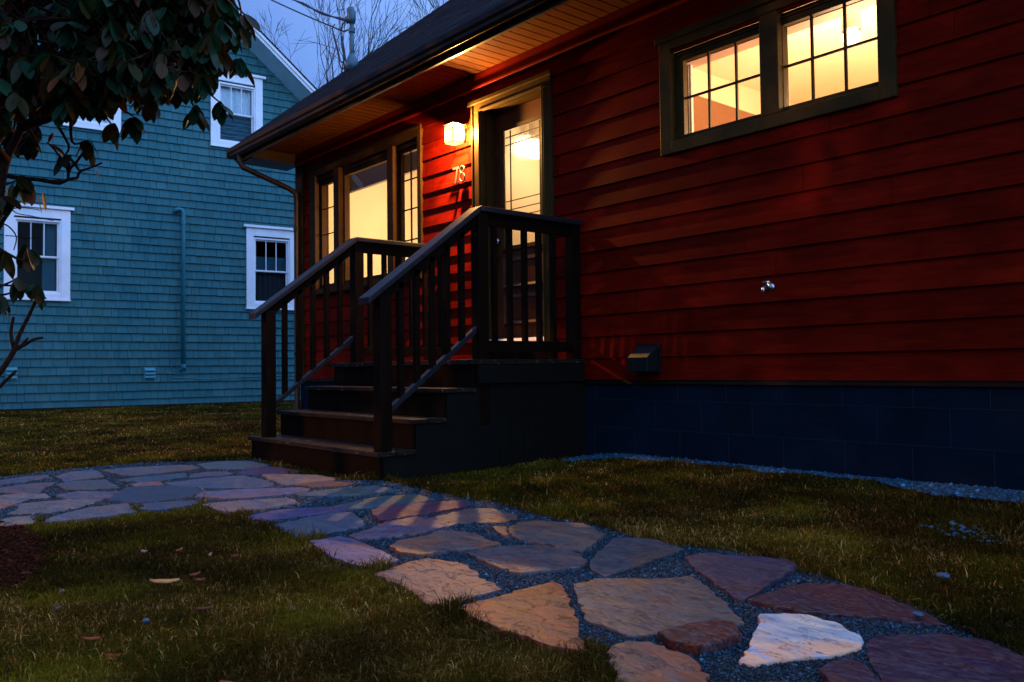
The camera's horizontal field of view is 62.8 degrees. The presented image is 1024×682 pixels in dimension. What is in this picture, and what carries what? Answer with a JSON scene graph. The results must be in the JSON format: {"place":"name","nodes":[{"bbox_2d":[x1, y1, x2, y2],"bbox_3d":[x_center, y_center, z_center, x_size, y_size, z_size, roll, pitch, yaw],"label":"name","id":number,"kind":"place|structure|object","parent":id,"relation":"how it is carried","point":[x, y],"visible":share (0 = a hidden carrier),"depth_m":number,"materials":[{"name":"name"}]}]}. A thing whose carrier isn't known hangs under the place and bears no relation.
{"place":"outdoors","nodes":[
{"label":"outdoors","id":0,"kind":"place"},
{"bbox_2d":[235,0,447,88],"label":"sky","id":1,"kind":"structure","parent":0,"point":[306,56],"materials":[{"name":"blue"}]},
{"bbox_2d":[0,459,1022,681],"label":"path","id":2,"kind":"structure","parent":0,"point":[747,678],"depth_m":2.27,"materials":[{"name":"grey gravel"}]},
{"bbox_2d":[0,516,35,525],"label":"flagstone","id":3,"kind":"object","parent":2,"relation":"on","point":[19,520],"visible":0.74,"depth_m":4.07,"materials":[{"name":"grey stone"}]},
{"bbox_2d":[0,475,48,485],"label":"flagstone","id":4,"kind":"object","parent":2,"relation":"on","point":[19,480],"visible":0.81,"depth_m":5.62,"materials":[{"name":"grey stone"}]},
{"bbox_2d":[0,493,49,508],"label":"flagstone","id":5,"kind":"object","parent":2,"relation":"on","point":[7,500],"visible":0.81,"depth_m":4.77,"materials":[{"name":"grey stone"}]},
{"bbox_2d":[0,482,54,493],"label":"flagstone","id":6,"kind":"object","parent":2,"relation":"on","point":[30,488],"visible":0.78,"depth_m":5.21,"materials":[{"name":"grey stone"}]},
{"bbox_2d":[7,499,102,515],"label":"flagstone","id":7,"kind":"object","parent":2,"relation":"on","point":[49,507],"visible":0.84,"depth_m":4.47,"materials":[{"name":"grey stone"}]},
{"bbox_2d":[55,470,104,481],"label":"flagstone","id":8,"kind":"object","parent":2,"relation":"on","point":[80,475],"visible":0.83,"depth_m":5.75,"materials":[{"name":"grey stone"}]},
{"bbox_2d":[56,480,119,491],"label":"flagstone","id":9,"kind":"object","parent":2,"relation":"on","point":[88,485],"visible":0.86,"depth_m":5.26,"materials":[{"name":"grey stone"}]},
{"bbox_2d":[56,491,119,499],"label":"flagstone","id":10,"kind":"object","parent":2,"relation":"on","point":[106,495],"visible":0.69,"depth_m":4.87,"materials":[{"name":"grey stone"}]},
{"bbox_2d":[44,503,136,524],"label":"flagstone","id":11,"kind":"object","parent":2,"relation":"on","point":[97,512],"visible":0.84,"depth_m":4.24,"materials":[{"name":"grey stone"}]},
{"bbox_2d":[130,481,163,486],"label":"flagstone","id":12,"kind":"object","parent":2,"relation":"on","point":[155,483],"visible":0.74,"depth_m":5.27,"materials":[{"name":"grey stone"}]},
{"bbox_2d":[115,473,186,481],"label":"flagstone","id":13,"kind":"object","parent":2,"relation":"on","point":[166,477],"visible":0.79,"depth_m":5.61,"materials":[{"name":"grey stone"}]},
{"bbox_2d":[101,465,201,477],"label":"flagstone","id":14,"kind":"object","parent":2,"relation":"on","point":[129,472],"visible":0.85,"depth_m":6.03,"materials":[{"name":"grey stone"}]},
{"bbox_2d":[107,485,206,503],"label":"flagstone","id":15,"kind":"object","parent":2,"relation":"on","point":[140,494],"visible":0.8,"depth_m":4.87,"materials":[{"name":"grey stone"}]},
{"bbox_2d":[139,500,196,512],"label":"flagstone","id":16,"kind":"object","parent":2,"relation":"on","point":[158,506],"visible":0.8,"depth_m":4.43,"materials":[{"name":"grey stone"}]},
{"bbox_2d":[189,471,233,477],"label":"flagstone","id":17,"kind":"object","parent":2,"relation":"on","point":[212,474],"visible":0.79,"depth_m":5.81,"materials":[{"name":"grey stone"}]},
{"bbox_2d":[166,475,275,489],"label":"flagstone","id":18,"kind":"object","parent":2,"relation":"on","point":[237,482],"visible":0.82,"depth_m":5.33,"materials":[{"name":"grey stone"}]},
{"bbox_2d":[199,461,269,470],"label":"flagstone","id":19,"kind":"object","parent":2,"relation":"on","point":[226,465],"visible":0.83,"depth_m":6.31,"materials":[{"name":"grey stone"}]},
{"bbox_2d":[202,498,298,515],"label":"flagstone","id":20,"kind":"object","parent":2,"relation":"on","point":[257,504],"visible":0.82,"depth_m":4.42,"materials":[{"name":"grey stone"}]},
{"bbox_2d":[195,487,310,500],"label":"flagstone","id":21,"kind":"object","parent":2,"relation":"on","point":[233,494],"visible":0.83,"depth_m":4.82,"materials":[{"name":"grey stone"}]},
{"bbox_2d":[237,467,300,475],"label":"flagstone","id":22,"kind":"object","parent":2,"relation":"on","point":[261,471],"visible":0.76,"depth_m":5.96,"materials":[{"name":"grey stone"}]},
{"bbox_2d":[242,507,353,521],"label":"flagstone","id":23,"kind":"object","parent":2,"relation":"on","point":[279,514],"visible":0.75,"depth_m":4.20,"materials":[{"name":"grey stone"}]},
{"bbox_2d":[261,474,337,485],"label":"flagstone","id":24,"kind":"object","parent":2,"relation":"on","point":[288,479],"visible":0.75,"depth_m":5.51,"materials":[{"name":"grey stone"}]},
{"bbox_2d":[273,512,364,538],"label":"flagstone","id":25,"kind":"object","parent":2,"relation":"on","point":[337,522],"visible":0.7,"depth_m":3.88,"materials":[{"name":"grey stone"}]},
{"bbox_2d":[294,481,354,488],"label":"flagstone","id":26,"kind":"object","parent":2,"relation":"on","point":[324,484],"visible":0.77,"depth_m":5.17,"materials":[{"name":"grey stone"}]},
{"bbox_2d":[295,485,399,497],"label":"flagstone","id":27,"kind":"object","parent":2,"relation":"on","point":[351,492],"visible":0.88,"depth_m":4.83,"materials":[{"name":"grey stone"}]},
{"bbox_2d":[333,494,435,509],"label":"flagstone","id":28,"kind":"object","parent":2,"relation":"on","point":[373,502],"visible":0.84,"depth_m":4.54,"materials":[{"name":"grey stone"}]},
{"bbox_2d":[348,516,458,540],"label":"flagstone","id":29,"kind":"object","parent":2,"relation":"on","point":[409,526],"visible":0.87,"depth_m":3.71,"materials":[{"name":"grey stone"}]},
{"bbox_2d":[371,500,470,522],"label":"flagstone","id":30,"kind":"object","parent":2,"relation":"on","point":[383,514],"visible":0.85,"depth_m":4.21,"materials":[{"name":"grey stone"}]},
{"bbox_2d":[390,530,500,557],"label":"flagstone","id":31,"kind":"object","parent":2,"relation":"on","point":[438,542],"visible":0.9,"depth_m":3.35,"materials":[{"name":"grey stone"}]},
{"bbox_2d":[430,508,517,523],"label":"flagstone","id":32,"kind":"object","parent":2,"relation":"on","point":[480,515],"visible":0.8,"depth_m":4.02,"materials":[{"name":"grey stone"}]},
{"bbox_2d":[491,526,511,540],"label":"flagstone","id":33,"kind":"object","parent":2,"relation":"on","point":[502,531],"visible":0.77,"depth_m":3.63,"materials":[{"name":"beige stone"}]},
{"bbox_2d":[455,581,585,657],"bbox_3d":[0.009,0.810,2.431,0.355,0.047,0.696,-1,-2,-3],"label":"flagstone","id":34,"kind":"object","parent":2,"relation":"on","point":[545,613],"visible":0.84,"depth_m":2.41,"materials":[{"name":"beige stone"}]},
{"bbox_2d":[465,545,587,575],"bbox_3d":[0.073,0.828,3.120,0.385,0.055,0.452,1,-2,-40],"label":"flagstone","id":35,"kind":"object","parent":2,"relation":"on","point":[525,560],"visible":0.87,"depth_m":3.09,"materials":[{"name":"grey stone"}]},
{"bbox_2d":[507,520,606,553],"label":"flagstone","id":36,"kind":"object","parent":2,"relation":"on","point":[580,538],"visible":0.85,"depth_m":3.54,"materials":[{"name":"grey stone"}]},
{"bbox_2d":[590,538,683,577],"bbox_3d":[0.466,0.828,3.154,0.314,0.046,0.693,-1,-2,19],"label":"flagstone","id":37,"kind":"object","parent":2,"relation":"on","point":[614,556],"visible":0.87,"depth_m":3.17,"materials":[{"name":"grey stone"}]},
{"bbox_2d":[607,641,709,681],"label":"flagstone","id":38,"kind":"object","parent":2,"relation":"on","point":[644,661],"visible":0.86,"depth_m":1.99,"materials":[{"name":"beige stone"}]},
{"bbox_2d":[573,576,744,639],"bbox_3d":[0.421,0.805,2.511,0.446,0.051,0.592,-1,-2,-2],"label":"flagstone","id":39,"kind":"object","parent":2,"relation":"on","point":[628,608],"visible":0.73,"depth_m":2.49,"materials":[{"name":"beige stone"}]},
{"bbox_2d":[685,553,797,603],"bbox_3d":[0.720,0.810,2.864,0.395,0.056,0.582,-2,-2,38],"label":"flagstone","id":40,"kind":"object","parent":2,"relation":"on","point":[742,579],"visible":0.84,"depth_m":2.85,"materials":[{"name":"stone"}]},
{"bbox_2d":[739,613,863,667],"bbox_3d":[0.754,0.790,2.152,0.276,0.052,0.445,-2,-2,23],"label":"flagstone","id":41,"kind":"object","parent":2,"relation":"on","point":[782,637],"visible":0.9,"depth_m":2.15,"materials":[{"name":"white stone"}]},
{"bbox_2d":[747,583,946,627],"bbox_3d":[0.991,0.796,2.512,0.345,0.054,0.531,4,-5,-68],"label":"flagstone","id":42,"kind":"object","parent":2,"relation":"on","point":[839,600],"visible":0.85,"depth_m":2.46,"materials":[{"name":"brown stone"}]},
{"bbox_2d":[912,611,923,617],"bbox_3d":[1.119,0.754,2.312,0.024,0.016,0.032,1,-2,-40],"label":"stone","id":43,"kind":"object","parent":42,"relation":"on","point":[917,614],"visible":1,"depth_m":2.31,"materials":[{"name":"grey stone"}]},
{"bbox_2d":[818,658,880,681],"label":"flagstone","id":44,"kind":"object","parent":2,"relation":"on","point":[846,670],"visible":0.99,"depth_m":1.91,"materials":[{"name":"brown stone"}]},
{"bbox_2d":[866,634,1023,681],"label":"flagstone","id":45,"kind":"object","parent":2,"relation":"on","point":[924,658],"visible":0.95,"depth_m":2.00,"materials":[{"name":"stone"}]},
{"bbox_2d":[0,400,1023,681],"bbox_3d":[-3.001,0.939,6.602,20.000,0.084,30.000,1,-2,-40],"label":"ground","id":46,"kind":"structure","parent":0,"point":[824,489],"depth_m":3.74,"materials":[{"name":"green plant"}]},
{"bbox_2d":[0,520,47,589],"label":"bark mulch","id":47,"kind":"object","parent":46,"relation":"on","point":[23,543],"visible":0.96,"depth_m":3.35,"materials":[{"name":"brown wood"}]},
{"bbox_2d":[0,0,260,388],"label":"rhododendron","id":48,"kind":"object","parent":47,"relation":"on","point":[109,58],"visible":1,"depth_m":3.33,"materials":[{"name":"green plant"}]},
{"bbox_2d":[81,636,99,640],"bbox_3d":[-1.121,0.792,2.231,0.049,0.013,0.008,-1,-2,-6],"label":"wood chip","id":49,"kind":"object","parent":46,"relation":"on","point":[91,638],"visible":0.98,"depth_m":2.23,"materials":[{"name":"brown wood"}]},
{"bbox_2d":[104,653,120,657],"bbox_3d":[-0.997,0.786,2.093,0.047,0.013,0.012,-1,-2,4],"label":"wood chip","id":50,"kind":"object","parent":46,"relation":"on","point":[118,655],"visible":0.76,"depth_m":2.09,"materials":[{"name":"brown wood"}]},
{"bbox_2d":[0,400,300,410],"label":"soil strip","id":51,"kind":"object","parent":46,"relation":"on","point":[31,409],"visible":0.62,"depth_m":16.19,"materials":[{"name":"brown soil"}]},
{"bbox_2d":[150,578,179,582],"bbox_3d":[-1.174,0.809,2.833,0.098,0.016,0.024,0,-2,-9],"label":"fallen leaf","id":52,"kind":"object","parent":46,"relation":"on","point":[164,580],"visible":1,"depth_m":2.83,"materials":[{"name":"beige plant"}]},
{"bbox_2d":[189,571,200,576],"bbox_3d":[-1.105,0.813,2.922,0.011,0.012,0.047,-2,-2,29],"label":"fallen leaf","id":53,"kind":"object","parent":46,"relation":"on","point":[194,574],"visible":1,"depth_m":2.92,"materials":[{"name":"brown plant"}]},
{"bbox_2d":[194,578,204,580],"bbox_3d":[-1.060,0.810,2.846,0.038,0.012,0.010,-1,-2,6],"label":"wood chip","id":54,"kind":"object","parent":46,"relation":"on","point":[199,579],"visible":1,"depth_m":2.84,"materials":[{"name":"brown wood"}]},
{"bbox_2d":[194,606,212,610],"bbox_3d":[-0.921,0.798,2.505,0.055,0.012,0.005,0,-2,-12],"label":"wood chip","id":55,"kind":"object","parent":46,"relation":"on","point":[202,608],"visible":1,"depth_m":2.50,"materials":[{"name":"brown wood"}]},
{"bbox_2d":[310,536,398,569],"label":"flagstone","id":56,"kind":"object","parent":46,"relation":"on","point":[352,549],"visible":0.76,"depth_m":3.29,"materials":[{"name":"grey stone"}]},
{"bbox_2d":[248,206,585,480],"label":"porch steps","id":57,"kind":"structure","parent":46,"relation":"on","point":[383,413],"depth_m":6.21,"materials":[{"name":"brown wood"}]},
{"bbox_2d":[373,558,501,605],"bbox_3d":[-0.247,0.823,2.837,0.330,0.050,0.567,0,-2,-31],"label":"flagstone","id":58,"kind":"object","parent":46,"relation":"on","point":[427,577],"visible":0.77,"depth_m":2.81,"materials":[{"name":"beige stone"}]},
{"bbox_2d":[227,0,1023,490],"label":"red house","id":59,"kind":"structure","parent":46,"relation":"on","point":[701,170],"depth_m":5.72,"materials":[{"name":"paint"}]},
{"bbox_2d":[344,6,358,71],"bbox_3d":[-2.133,-4.027,11.170,0.200,0.887,0.199,1,-2,-40],"label":"service mast","id":60,"kind":"object","parent":59,"relation":"attached to","point":[351,59],"visible":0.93,"depth_m":11.13,"materials":[{"name":"grey metal"}]},
{"bbox_2d":[271,0,343,31],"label":"overhead cable","id":61,"kind":"object","parent":60,"relation":"attached to","point":[307,16],"visible":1,"depth_m":11.75,"materials":[{"name":"black rubber"}]},
{"bbox_2d":[293,0,344,20],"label":"overhead cable","id":62,"kind":"object","parent":60,"relation":"attached to","point":[318,11],"visible":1,"depth_m":11.91,"materials":[{"name":"black rubber"}]},
{"bbox_2d":[331,21,345,62],"bbox_3d":[-2.369,-4.035,11.395,0.048,0.645,0.566,0,-2,-33],"label":"drip loop","id":63,"kind":"object","parent":60,"relation":"hanging from","point":[337,45],"visible":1,"depth_m":11.30,"materials":[{"name":"black rubber"}]},
{"bbox_2d":[332,24,345,69],"bbox_3d":[-2.342,-4.004,11.357,0.056,0.761,0.475,0,-2,-31],"label":"drip loop","id":64,"kind":"object","parent":60,"relation":"hanging from","point":[343,48],"visible":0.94,"depth_m":11.23,"materials":[{"name":"black rubber"}]},
{"bbox_2d":[307,123,423,295],"bbox_3d":[-1.553,-1.353,9.397,0.407,1.550,2.460,1,-2,-40],"label":"window","id":65,"kind":"structure","parent":59,"relation":"in","point":[393,157],"depth_m":9.52,"materials":[{"name":"brown paint"}]},
{"bbox_2d":[443,121,465,145],"bbox_3d":[-0.530,-1.945,7.824,0.182,0.210,0.160,1,-2,-40],"label":"wall lamp","id":66,"kind":"object","parent":59,"relation":"attached to","point":[461,130],"visible":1,"depth_m":7.84,"materials":[{"name":"white glass"}]},
{"bbox_2d":[453,165,465,183],"bbox_3d":[-0.481,-1.560,7.872,0.056,0.162,0.184,1,-2,-40],"label":"house number","id":67,"kind":"object","parent":59,"relation":"attached to","point":[457,169],"visible":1,"depth_m":7.84,"materials":[{"name":"metal"}]},
{"bbox_2d":[467,69,554,340],"bbox_3d":[0.036,-0.990,7.361,0.245,2.462,1.125,1,-2,-40],"label":"door","id":68,"kind":"structure","parent":59,"relation":"in","point":[512,139],"depth_m":7.45,"materials":[{"name":"green paint"}]},
{"bbox_2d":[627,344,660,372],"bbox_3d":[0.951,0.128,6.078,0.134,0.210,0.220,1,-2,-40],"label":"vent hood","id":69,"kind":"object","parent":59,"relation":"attached to","point":[643,358],"visible":1,"depth_m":6.03,"materials":[{"name":"grey metal"}]},
{"bbox_2d":[761,281,774,293],"bbox_3d":[1.622,-0.339,5.335,0.115,0.081,0.056,1,-2,-40],"label":"garden tap","id":70,"kind":"object","parent":59,"relation":"attached to","point":[769,286],"visible":1,"depth_m":5.33,"materials":[{"name":"silver metal"}]},
{"bbox_2d":[654,0,898,156],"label":"window","id":71,"kind":"structure","parent":59,"relation":"in","point":[771,30],"depth_m":5.40,"materials":[{"name":"green paint"}]},
{"bbox_2d":[841,10,861,44],"bbox_3d":[2.509,-2.350,6.203,0.140,0.308,0.140,1,-2,-40],"label":"ceiling lamp","id":72,"kind":"object","parent":59,"relation":"hanging from","point":[854,35],"visible":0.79,"depth_m":6.15,"materials":[{"name":"white glass"}]},
{"bbox_2d":[657,620,741,656],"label":"flagstone","id":73,"kind":"object","parent":46,"relation":"on","point":[696,639],"visible":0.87,"depth_m":2.15,"materials":[{"name":"brown stone"}]},
{"bbox_2d":[935,572,949,578],"bbox_3d":[1.403,0.764,2.729,0.033,0.022,0.044,1,-2,-40],"label":"stone","id":74,"kind":"object","parent":46,"relation":"on","point":[942,575],"visible":1,"depth_m":2.72,"materials":[{"name":"grey stone"}]},
{"bbox_2d":[919,521,1004,543],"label":"spilled gravel","id":75,"kind":"structure","parent":46,"relation":"on","point":[961,529],"depth_m":3.41,"materials":[{"name":"grey gravel"}]},
{"bbox_2d":[562,452,1023,502],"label":"border gravel","id":76,"kind":"structure","parent":0,"point":[935,488],"depth_m":4.57,"materials":[{"name":"grey gravel"}]},
{"label":"ground","id":77,"kind":"structure","parent":0,"visible":0},
{"bbox_2d":[0,6,316,408],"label":"blue house","id":78,"kind":"structure","parent":77,"relation":"on","point":[105,276],"depth_m":16.66,"materials":[{"name":"paint"}]},
{"bbox_2d":[5,367,17,379],"bbox_3d":[-9.050,0.585,15.164,0.190,0.238,0.075,1,-2,-34],"label":"wall vent","id":79,"kind":"object","parent":78,"relation":"attached to","point":[9,370],"depth_m":15.16,"materials":[{"name":"teal plastic"}]},
{"bbox_2d":[3,203,73,301],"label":"window","id":80,"kind":"structure","parent":78,"relation":"in","point":[52,275],"depth_m":15.69,"materials":[{"name":"white paint"}]},
{"bbox_2d":[59,49,120,133],"bbox_3d":[-8.102,-4.862,16.107,1.190,1.635,0.235,1,-2,-34],"label":"window","id":81,"kind":"structure","parent":78,"relation":"in","point":[93,125],"depth_m":16.10,"materials":[{"name":"white paint"}]},
{"bbox_2d":[144,368,155,378],"bbox_3d":[-7.121,0.636,16.487,0.218,0.229,0.075,1,-2,-34],"label":"wall vent","id":82,"kind":"object","parent":78,"relation":"attached to","point":[150,373],"depth_m":16.48,"materials":[{"name":"teal plastic"}]},
{"bbox_2d":[173,207,185,371],"bbox_3d":[-6.676,-1.038,16.827,0.240,3.309,0.156,1,-2,-40],"label":"drain pipe","id":83,"kind":"object","parent":78,"relation":"attached to","point":[183,224],"visible":1,"depth_m":16.82,"materials":[{"name":"blue metal"}]},
{"bbox_2d":[170,345,293,378],"bbox_3d":[-5.432,0.445,17.664,3.357,0.696,0.015,1,-2,-34],"label":"wall cable","id":84,"kind":"object","parent":78,"relation":"attached to","point":[215,378],"depth_m":16.99,"materials":[{"name":"blue paint"}]},
{"bbox_2d":[210,72,265,147],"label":"window","id":85,"kind":"structure","parent":78,"relation":"in","point":[245,100],"depth_m":17.76,"materials":[{"name":"white paint"}]},
{"bbox_2d":[243,224,293,310],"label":"window","id":86,"kind":"structure","parent":78,"relation":"in","point":[269,249],"depth_m":18.03,"materials":[{"name":"white paint"}]},
{"bbox_2d":[247,0,437,77],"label":"bare tree","id":87,"kind":"object","parent":77,"relation":"on","point":[327,19],"visible":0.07,"depth_m":28.22,"materials":[{"name":"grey plant"}]},
{"bbox_2d":[290,0,420,88],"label":"bare tree","id":88,"kind":"object","parent":77,"relation":"on","point":[358,50],"visible":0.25,"depth_m":31.54,"materials":[{"name":"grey plant"}]},
{"bbox_2d":[388,0,443,32],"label":"bare tree","id":89,"kind":"object","parent":77,"relation":"on","point":[422,7],"visible":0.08,"depth_m":32.16,"materials":[{"name":"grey plant"}]}
]}

